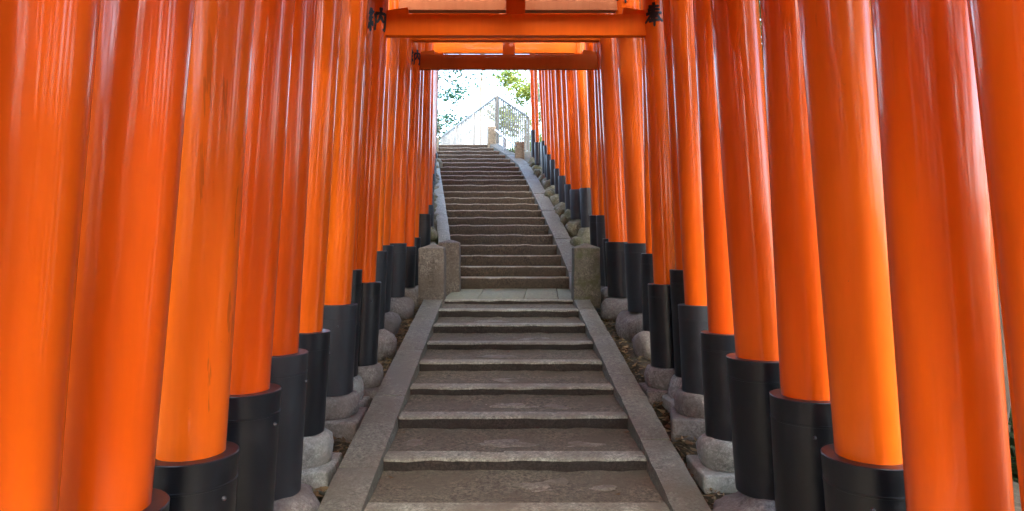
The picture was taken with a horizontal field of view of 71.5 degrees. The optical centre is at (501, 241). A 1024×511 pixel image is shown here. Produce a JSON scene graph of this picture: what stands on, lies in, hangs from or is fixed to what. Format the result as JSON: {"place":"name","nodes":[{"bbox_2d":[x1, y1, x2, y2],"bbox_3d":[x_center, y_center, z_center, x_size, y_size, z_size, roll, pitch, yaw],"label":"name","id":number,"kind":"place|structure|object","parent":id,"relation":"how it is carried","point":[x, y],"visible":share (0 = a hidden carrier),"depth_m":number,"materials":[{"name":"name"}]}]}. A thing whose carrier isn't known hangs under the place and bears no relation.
{"place":"outdoors","nodes":[
{"label":"outdoors","id":0,"kind":"place"},
{"bbox_2d":[437,19,761,147],"label":"sky","id":1,"kind":"structure","parent":0,"point":[465,107],"materials":[{"name":"white"}]},
{"bbox_2d":[315,151,1020,510],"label":"ground","id":2,"kind":"structure","parent":0,"point":[689,447],"depth_m":5.38,"materials":[{"name":"grey stone"}]},
{"bbox_2d":[274,483,319,510],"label":"foundation stone","id":3,"kind":"object","parent":2,"relation":"on","point":[305,498],"visible":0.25,"depth_m":3.54,"materials":[{"name":"grey stone"}]},
{"bbox_2d":[270,0,779,500],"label":"torii gate","id":4,"kind":"structure","parent":3,"relation":"on","point":[752,362],"depth_m":3.53,"materials":[{"name":"paint"}]},
{"bbox_2d":[301,428,342,493],"bbox_3d":[-1.215,1.317,4.348,0.419,0.326,0.425,0,0,0],"label":"foundation stone","id":5,"kind":"object","parent":2,"relation":"on","point":[321,461],"visible":0.34,"depth_m":4.22,"materials":[{"name":"stone"}]},
{"bbox_2d":[325,390,367,441],"bbox_3d":[-1.195,1.223,5.060,0.440,0.322,0.428,0,0,1],"label":"foundation stone","id":6,"kind":"object","parent":2,"relation":"on","point":[345,414],"visible":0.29,"depth_m":4.89,"materials":[{"name":"grey stone"}]},
{"bbox_2d":[323,0,707,396],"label":"torii gate","id":7,"kind":"structure","parent":6,"relation":"on","point":[340,322],"depth_m":4.98,"materials":[{"name":"paint"}]},
{"bbox_2d":[353,375,370,408],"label":"foundation stone","id":8,"kind":"object","parent":2,"relation":"on","point":[358,387],"visible":0.16,"depth_m":5.38,"materials":[{"name":"stone"}]},
{"bbox_2d":[351,0,684,377],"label":"torii gate","id":9,"kind":"structure","parent":8,"relation":"on","point":[677,286],"depth_m":5.38,"materials":[{"name":"paint"}]},
{"bbox_2d":[358,362,383,401],"bbox_3d":[-1.129,1.139,5.740,0.414,0.314,0.421,0,0,4],"label":"foundation stone","id":10,"kind":"object","parent":2,"relation":"on","point":[372,376],"visible":0.15,"depth_m":5.60,"materials":[{"name":"grey stone"}]},
{"bbox_2d":[317,299,441,510],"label":"kerb","id":11,"kind":"structure","parent":2,"relation":"on","point":[355,479],"depth_m":4.67,"materials":[{"name":"stone"}]},
{"bbox_2d":[378,329,396,361],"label":"foundation stone","id":12,"kind":"object","parent":2,"relation":"on","point":[387,344],"visible":0.3,"depth_m":6.71,"materials":[{"name":"grey stone"}]},
{"bbox_2d":[376,0,653,331],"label":"torii gate","id":13,"kind":"structure","parent":12,"relation":"on","point":[646,267],"depth_m":6.77,"materials":[{"name":"paint"}]},
{"bbox_2d":[384,311,400,335],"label":"foundation stone","id":14,"kind":"object","parent":2,"relation":"on","point":[392,324],"visible":0.15,"depth_m":7.37,"materials":[{"name":"grey stone"}]},
{"bbox_2d":[390,297,413,320],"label":"foundation stone","id":15,"kind":"object","parent":2,"relation":"on","point":[402,308],"visible":0.35,"depth_m":8.19,"materials":[{"name":"grey stone"}]},
{"bbox_2d":[390,13,627,296],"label":"torii gate","id":16,"kind":"structure","parent":15,"relation":"on","point":[615,197],"depth_m":8.24,"materials":[{"name":"paint"}]},
{"bbox_2d":[404,287,420,310],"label":"foundation stone","id":17,"kind":"object","parent":2,"relation":"on","point":[411,293],"visible":0.19,"depth_m":8.80,"materials":[{"name":"grey stone"}]},
{"bbox_2d":[405,13,607,287],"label":"torii gate","id":18,"kind":"structure","parent":17,"relation":"on","point":[508,59],"depth_m":8.91,"materials":[{"name":"paint"}]},
{"bbox_2d":[431,229,437,240],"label":"rock","id":19,"kind":"object","parent":2,"relation":"on","point":[434,235],"visible":0.53,"depth_m":11.29,"materials":[{"name":"grey stone"}]},
{"bbox_2d":[436,158,442,166],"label":"foundation stone","id":20,"kind":"object","parent":2,"relation":"on","point":[440,162],"visible":0.18,"depth_m":15.53,"materials":[{"name":"grey stone"}]},
{"bbox_2d":[436,70,535,157],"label":"torii gate","id":21,"kind":"structure","parent":20,"relation":"on","point":[533,140],"depth_m":15.56,"materials":[{"name":"orange wood"}]},
{"bbox_2d":[434,151,449,242],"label":"kerb","id":22,"kind":"structure","parent":2,"relation":"on","point":[442,226],"depth_m":12.17,"materials":[{"name":"stone"}]},
{"bbox_2d":[437,82,476,143],"bbox_3d":[-2.578,-4.260,28.993,3.480,4.544,3.083,0,0,30],"label":"tree","id":23,"kind":"object","parent":2,"relation":"on","point":[445,117],"visible":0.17,"depth_m":28.86,"materials":[{"name":"green plant"}]},
{"bbox_2d":[441,96,495,144],"bbox_3d":[-1.173,-3.121,22.628,0.075,1.585,7.504,0,0,-16],"label":"picket fence","id":24,"kind":"object","parent":2,"relation":"on","point":[467,130],"visible":0.48,"depth_m":21.35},
{"bbox_2d":[438,70,499,99],"bbox_3d":[-2.901,-5.325,23.861,6.052,6.687,5.502,0,0,39],"label":"tree","id":25,"kind":"object","parent":2,"relation":"on","point":[457,77],"visible":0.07,"depth_m":24.11,"materials":[{"name":"green plant"}]},
{"bbox_2d":[479,70,482,106],"bbox_3d":[-0.580,-8.420,33.821,4.854,12.872,4.469,0,0,-19],"label":"tree","id":26,"kind":"object","parent":2,"relation":"on","point":[480,88],"visible":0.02,"depth_m":33.86,"materials":[{"name":"white plant"}]},
{"bbox_2d":[482,70,541,151],"bbox_3d":[0.772,-4.376,26.087,3.306,5.068,2.989,0,0,0],"label":"tree","id":27,"kind":"object","parent":2,"relation":"on","point":[511,78],"visible":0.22,"depth_m":25.64,"materials":[{"name":"green plant"}]},
{"bbox_2d":[496,96,529,151],"bbox_3d":[0.377,-3.121,20.582,0.075,1.585,3.382,0,0,17],"label":"picket fence","id":28,"kind":"object","parent":2,"relation":"on","point":[499,100],"visible":0.57,"depth_m":19.95,"materials":[{"name":"white metal"}]},
{"bbox_2d":[364,144,669,510],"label":"stairway","id":29,"kind":"object","parent":2,"relation":"on","point":[512,405],"visible":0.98,"depth_m":5.49,"materials":[{"name":"stone"}]},
{"bbox_2d":[418,244,445,304],"bbox_3d":[-0.846,0.398,8.708,0.318,0.746,0.320,0,0,0],"label":"stone post","id":30,"kind":"object","parent":29,"relation":"on","point":[431,271],"visible":0.89,"depth_m":8.55,"materials":[{"name":"grey stone"}]},
{"bbox_2d":[488,126,495,147],"bbox_3d":[-0.229,-2.537,17.402,0.210,0.594,0.211,0,0,0],"label":"stone post","id":31,"kind":"object","parent":29,"relation":"on","point":[491,135],"visible":0.62,"depth_m":17.30,"materials":[{"name":"beige stone"}]},
{"bbox_2d":[495,129,516,149],"bbox_3d":[0.096,-2.349,16.600,0.043,0.769,1.400,0,0,-20],"label":"handrail","id":32,"kind":"object","parent":29,"relation":"on","point":[505,137],"visible":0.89,"depth_m":16.65,"materials":[{"name":"white metal"}]},
{"bbox_2d":[446,288,570,298],"bbox_3d":[0.140,0.743,9.445,1.719,0.170,1.310,0,0,0],"label":"landing","id":33,"kind":"object","parent":29,"relation":"on","point":[540,293],"visible":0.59,"depth_m":9.32,"materials":[{"name":"stone"}]},
{"bbox_2d":[438,240,460,295],"bbox_3d":[-0.713,0.373,9.797,0.297,0.814,0.294,0,0,0],"label":"stone post","id":34,"kind":"object","parent":33,"relation":"on","point":[453,265],"visible":0.62,"depth_m":9.65,"materials":[{"name":"grey stone"}]},
{"bbox_2d":[571,243,600,307],"bbox_3d":[1.033,0.409,8.713,0.333,0.790,0.330,0,0,0],"label":"stone post","id":35,"kind":"object","parent":33,"relation":"on","point":[585,279],"visible":0.82,"depth_m":8.55,"materials":[{"name":"grey stone"}]},
{"bbox_2d":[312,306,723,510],"bbox_3d":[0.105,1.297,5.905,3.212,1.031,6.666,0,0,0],"label":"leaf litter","id":36,"kind":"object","parent":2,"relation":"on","point":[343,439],"visible":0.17,"depth_m":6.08,"materials":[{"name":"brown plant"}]},
{"bbox_2d":[527,157,534,163],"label":"foundation stone","id":37,"kind":"object","parent":2,"relation":"on","point":[532,159],"visible":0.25,"depth_m":15.51,"materials":[{"name":"grey stone"}]},
{"bbox_2d":[490,143,573,290],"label":"kerb","id":38,"kind":"structure","parent":2,"relation":"on","point":[558,232],"depth_m":12.48,"materials":[{"name":"stone"}]},
{"bbox_2d":[515,142,524,160],"bbox_3d":[0.413,-2.037,16.058,0.220,0.450,0.222,0,0,0],"label":"stone post","id":39,"kind":"object","parent":38,"relation":"on","point":[519,150],"visible":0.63,"depth_m":15.95,"materials":[{"name":"brown stone"}]},
{"bbox_2d":[533,169,541,177],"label":"rock","id":40,"kind":"object","parent":38,"relation":"on","point":[537,172],"visible":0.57,"depth_m":14.62,"materials":[{"name":"grey stone"}]},
{"bbox_2d":[555,207,564,216],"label":"rock","id":41,"kind":"object","parent":38,"relation":"on","point":[559,211],"visible":0.79,"depth_m":12.31,"materials":[{"name":"grey stone"}]},
{"bbox_2d":[560,215,569,225],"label":"rock","id":42,"kind":"object","parent":38,"relation":"on","point":[564,220],"visible":0.74,"depth_m":11.92,"materials":[{"name":"grey stone"}]},
{"bbox_2d":[531,165,541,170],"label":"foundation stone","id":43,"kind":"object","parent":2,"relation":"on","point":[536,167],"visible":0.25,"depth_m":14.96,"materials":[{"name":"grey stone"}]},
{"bbox_2d":[538,173,545,182],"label":"foundation stone","id":44,"kind":"object","parent":2,"relation":"on","point":[541,177],"visible":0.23,"depth_m":14.30,"materials":[{"name":"grey stone"}]},
{"bbox_2d":[435,70,544,173],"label":"torii gate","id":45,"kind":"structure","parent":44,"relation":"on","point":[541,106],"depth_m":14.36,"materials":[{"name":"paint"}]},
{"bbox_2d":[542,179,550,189],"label":"foundation stone","id":46,"kind":"object","parent":2,"relation":"on","point":[546,184],"visible":0.23,"depth_m":13.82,"materials":[{"name":"grey stone"}]},
{"bbox_2d":[434,70,550,179],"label":"torii gate","id":47,"kind":"structure","parent":46,"relation":"on","point":[548,156],"depth_m":13.89,"materials":[{"name":"paint"}]},
{"bbox_2d":[544,188,554,198],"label":"rock","id":48,"kind":"object","parent":2,"relation":"on","point":[549,192],"visible":0.59,"depth_m":13.21,"materials":[{"name":"grey stone"}]},
{"bbox_2d":[550,194,558,205],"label":"foundation stone","id":49,"kind":"object","parent":2,"relation":"on","point":[554,199],"visible":0.26,"depth_m":12.95,"materials":[{"name":"grey stone"}]},
{"bbox_2d":[554,202,565,217],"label":"foundation stone","id":50,"kind":"object","parent":2,"relation":"on","point":[561,204],"visible":0.25,"depth_m":12.48,"materials":[{"name":"grey stone"}]},
{"bbox_2d":[432,70,565,202],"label":"torii gate","id":51,"kind":"structure","parent":50,"relation":"on","point":[561,179],"depth_m":12.53,"materials":[{"name":"paint"}]},
{"bbox_2d":[560,209,572,226],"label":"foundation stone","id":52,"kind":"object","parent":2,"relation":"on","point":[567,212],"visible":0.2,"depth_m":12.07,"materials":[{"name":"grey stone"}]},
{"bbox_2d":[565,219,580,236],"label":"foundation stone","id":53,"kind":"object","parent":2,"relation":"on","point":[572,227],"visible":0.45,"depth_m":11.67,"materials":[{"name":"grey stone"}]},
{"bbox_2d":[432,70,580,218],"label":"torii gate","id":54,"kind":"structure","parent":53,"relation":"on","point":[572,115],"depth_m":11.75,"materials":[{"name":"paint"}]},
{"bbox_2d":[570,236,583,246],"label":"rock","id":55,"kind":"object","parent":2,"relation":"on","point":[575,241],"visible":0.63,"depth_m":11.00,"materials":[{"name":"grey stone"}]},
{"bbox_2d":[576,227,589,243],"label":"foundation stone","id":56,"kind":"object","parent":2,"relation":"on","point":[583,234],"visible":0.27,"depth_m":11.33,"materials":[{"name":"grey stone"}]},
{"bbox_2d":[428,43,591,227],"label":"torii gate","id":57,"kind":"structure","parent":56,"relation":"on","point":[532,48],"depth_m":11.42,"materials":[{"name":"paint"}]},
{"bbox_2d":[599,286,608,309],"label":"foundation stone","id":58,"kind":"object","parent":2,"relation":"on","point":[604,293],"visible":0.11,"depth_m":8.82,"materials":[{"name":"grey stone"}]},
{"bbox_2d":[600,297,627,321],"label":"foundation stone","id":59,"kind":"object","parent":2,"relation":"on","point":[612,308],"visible":0.47,"depth_m":8.16,"materials":[{"name":"grey stone"}]},
{"bbox_2d":[615,309,642,341],"bbox_3d":[1.488,0.900,7.466,0.552,0.403,0.507,0,0,0],"label":"foundation stone","id":60,"kind":"object","parent":2,"relation":"on","point":[628,325],"visible":0.38,"depth_m":7.36,"materials":[{"name":"grey stone"}]},
{"bbox_2d":[383,0,645,312],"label":"torii gate","id":61,"kind":"structure","parent":60,"relation":"on","point":[629,56],"depth_m":7.41,"materials":[{"name":"paint"}]},
{"bbox_2d":[632,331,650,359],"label":"foundation stone","id":62,"kind":"object","parent":2,"relation":"on","point":[641,343],"visible":0.32,"depth_m":6.70,"materials":[{"name":"grey stone"}]},
{"bbox_2d":[574,300,710,510],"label":"kerb","id":63,"kind":"structure","parent":2,"relation":"on","point":[673,482],"depth_m":4.67,"materials":[{"name":"stone"}]},
{"bbox_2d":[638,364,674,406],"bbox_3d":[1.338,1.142,5.742,0.419,0.303,0.419,0,0,-1],"label":"foundation stone","id":64,"kind":"object","parent":2,"relation":"on","point":[654,386],"visible":0.32,"depth_m":5.59,"materials":[{"name":"grey stone"}]},
{"bbox_2d":[356,0,675,367],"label":"torii gate","id":65,"kind":"structure","parent":64,"relation":"on","point":[384,23],"depth_m":5.68,"materials":[{"name":"paint"}]},
{"bbox_2d":[662,374,681,414],"bbox_3d":[1.434,1.174,5.411,0.357,0.320,0.356,0,0,-5],"label":"foundation stone","id":66,"kind":"object","parent":2,"relation":"on","point":[675,383],"visible":0.22,"depth_m":5.38,"materials":[{"name":"stone"}]},
{"bbox_2d":[670,387,704,441],"bbox_3d":[1.425,1.221,5.061,0.438,0.330,0.437,0,0,11],"label":"foundation stone","id":67,"kind":"object","parent":2,"relation":"on","point":[687,415],"visible":0.44,"depth_m":4.90,"materials":[{"name":"grey stone"}]},
{"bbox_2d":[686,433,737,493],"bbox_3d":[1.389,1.329,4.348,0.422,0.300,0.422,0,0,-1],"label":"foundation stone","id":68,"kind":"object","parent":2,"relation":"on","point":[710,464],"visible":0.4,"depth_m":4.20,"materials":[{"name":"stone"}]},
{"bbox_2d":[299,0,734,441],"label":"torii gate","id":69,"kind":"structure","parent":68,"relation":"on","point":[717,342],"depth_m":4.28,"materials":[{"name":"paint"}]},
{"bbox_2d":[712,491,774,510],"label":"foundation stone","id":70,"kind":"object","parent":2,"relation":"on","point":[737,501],"visible":0.36,"depth_m":3.56,"materials":[{"name":"grey stone"}]},
{"bbox_2d":[759,0,1018,483],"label":"woodland","id":71,"kind":"object","parent":2,"relation":"on","point":[1013,455],"depth_m":8.34,"materials":[{"name":"green plant"}]},
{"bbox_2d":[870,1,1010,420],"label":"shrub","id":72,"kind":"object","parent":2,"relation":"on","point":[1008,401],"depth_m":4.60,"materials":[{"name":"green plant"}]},
{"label":"foundation stone","id":73,"kind":"object","parent":2,"relation":"on","visible":0},
{"bbox_2d":[414,43,605,285],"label":"torii gate","id":74,"kind":"structure","parent":73,"relation":"on","point":[600,225],"depth_m":9.44,"materials":[{"name":"paint"}]},
{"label":"foundation stone","id":75,"kind":"object","parent":2,"relation":"on","visible":0},
{"bbox_2d":[419,43,598,247],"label":"torii gate","id":76,"kind":"structure","parent":75,"relation":"on","point":[424,225],"depth_m":10.02,"materials":[{"name":"paint"}]},
{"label":"foundation stone","id":77,"kind":"object","parent":2,"relation":"on","visible":0},
{"bbox_2d":[432,70,570,209],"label":"torii gate","id":78,"kind":"structure","parent":77,"relation":"on","point":[567,186],"depth_m":12.14,"materials":[{"name":"paint"}]},
{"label":"foundation stone","id":79,"kind":"object","parent":2,"relation":"on","visible":0},
{"bbox_2d":[433,70,558,193],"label":"torii gate","id":80,"kind":"structure","parent":79,"relation":"on","point":[554,111],"depth_m":13.02,"materials":[{"name":"paint"}]},
{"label":"foundation stone","id":81,"kind":"object","parent":2,"relation":"on","visible":0},
{"bbox_2d":[433,70,554,184],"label":"torii gate","id":82,"kind":"structure","parent":81,"relation":"on","point":[552,164],"depth_m":13.55,"materials":[{"name":"paint"}]},
{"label":"foundation stone","id":83,"kind":"object","parent":2,"relation":"on","visible":0},
{"bbox_2d":[434,70,546,176],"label":"torii gate","id":84,"kind":"structure","parent":83,"relation":"on","point":[544,118],"depth_m":14.11,"materials":[{"name":"paint"}]},
{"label":"foundation stone","id":85,"kind":"object","parent":2,"relation":"on","visible":0},
{"bbox_2d":[435,70,540,164],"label":"torii gate","id":86,"kind":"structure","parent":85,"relation":"on","point":[537,146],"depth_m":15.03,"materials":[{"name":"paint"}]},
{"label":"foundation stone","id":87,"kind":"object","parent":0,"visible":0},
{"bbox_2d":[0,0,1023,510],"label":"torii gate","id":88,"kind":"structure","parent":87,"relation":"on","point":[48,48],"depth_m":1.54,"materials":[{"name":"paint"}]},
{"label":"foundation stone","id":89,"kind":"object","parent":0,"visible":0},
{"bbox_2d":[58,0,1014,510],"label":"torii gate","id":90,"kind":"structure","parent":89,"relation":"on","point":[954,430],"depth_m":1.92,"materials":[{"name":"paint"}]},
{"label":"foundation stone","id":91,"kind":"object","parent":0,"visible":0},
{"bbox_2d":[153,0,905,510],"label":"torii gate","id":92,"kind":"structure","parent":91,"relation":"on","point":[197,462],"depth_m":2.48,"materials":[{"name":"paint"}]},
{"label":"foundation stone","id":93,"kind":"object","parent":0,"visible":0},
{"bbox_2d":[227,0,833,510],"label":"torii gate","id":94,"kind":"structure","parent":93,"relation":"on","point":[801,422],"depth_m":3.00,"materials":[{"name":"paint"}]}
]}

